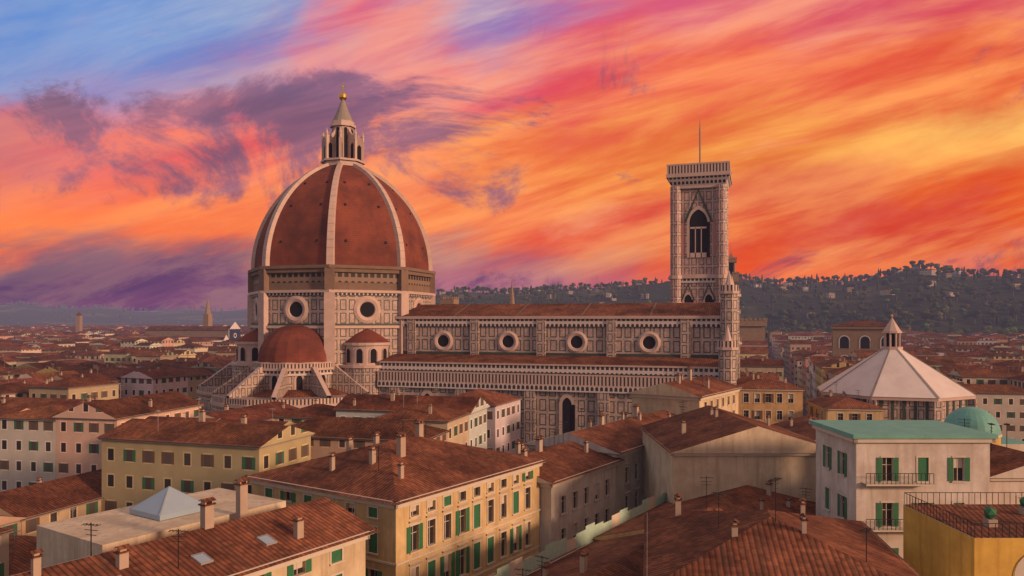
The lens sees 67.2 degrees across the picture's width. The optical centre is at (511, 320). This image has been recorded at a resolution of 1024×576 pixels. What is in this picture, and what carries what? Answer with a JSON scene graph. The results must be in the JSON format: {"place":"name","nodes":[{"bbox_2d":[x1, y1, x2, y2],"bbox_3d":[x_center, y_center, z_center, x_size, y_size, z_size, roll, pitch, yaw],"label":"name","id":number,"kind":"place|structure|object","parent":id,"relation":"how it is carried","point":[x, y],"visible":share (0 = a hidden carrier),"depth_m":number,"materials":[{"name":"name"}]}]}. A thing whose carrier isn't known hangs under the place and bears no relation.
{"place":"outdoors","nodes":[
{"label":"outdoors","id":0,"kind":"place"},
{"bbox_2d":[0,268,1023,415],"bbox_3d":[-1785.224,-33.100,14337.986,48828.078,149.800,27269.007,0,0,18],"label":"hills","id":1,"kind":"structure","parent":0,"point":[26,315],"depth_m":1449.62,"materials":[{"name":"green plant"}]},
{"bbox_2d":[197,83,741,450],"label":"cathedral","id":2,"kind":"structure","parent":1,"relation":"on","point":[341,304],"depth_m":193.80,"materials":[{"name":"stone"}]},
{"bbox_2d":[76,253,899,356],"bbox_3d":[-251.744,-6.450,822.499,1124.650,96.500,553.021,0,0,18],"label":"buildings","id":3,"kind":"structure","parent":1,"relation":"on","point":[849,337],"depth_m":552.47,"materials":[{"name":"tile"}]},
{"bbox_2d":[0,324,1023,575],"bbox_3d":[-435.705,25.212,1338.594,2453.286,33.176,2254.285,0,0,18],"label":"city blocks","id":4,"kind":"structure","parent":1,"relation":"on","point":[98,418],"depth_m":141.38,"materials":[{"name":"tile"}]},
{"bbox_2d":[0,260,1023,345],"bbox_3d":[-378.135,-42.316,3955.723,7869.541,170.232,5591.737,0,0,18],"label":"hill trees","id":5,"kind":"object","parent":1,"relation":"on","point":[1005,324],"visible":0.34,"depth_m":1374.58,"materials":[{"name":"green plant"}]},
{"bbox_2d":[666,125,731,302],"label":"campanile","id":6,"kind":"structure","parent":1,"relation":"on","point":[699,232],"depth_m":213.81,"materials":[{"name":"stone"}]},
{"bbox_2d":[442,266,1020,318],"bbox_3d":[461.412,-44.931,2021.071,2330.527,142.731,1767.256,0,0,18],"label":"hill villas","id":7,"kind":"object","parent":1,"relation":"on","point":[930,272],"visible":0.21,"depth_m":1500.91,"materials":[{"name":"tile"}]},
{"bbox_2d":[816,314,976,421],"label":"baptistery","id":8,"kind":"structure","parent":1,"relation":"on","point":[894,379],"depth_m":166.76,"materials":[{"name":"stone"}]},
{"bbox_2d":[0,0,1023,310],"label":"sky","id":9,"kind":"structure","parent":0,"point":[147,146],"materials":[{"name":"orange"}]},
{"bbox_2d":[12,366,1023,575],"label":"buildings","id":10,"kind":"structure","parent":0,"point":[758,474],"depth_m":75.28,"materials":[{"name":"paint"}]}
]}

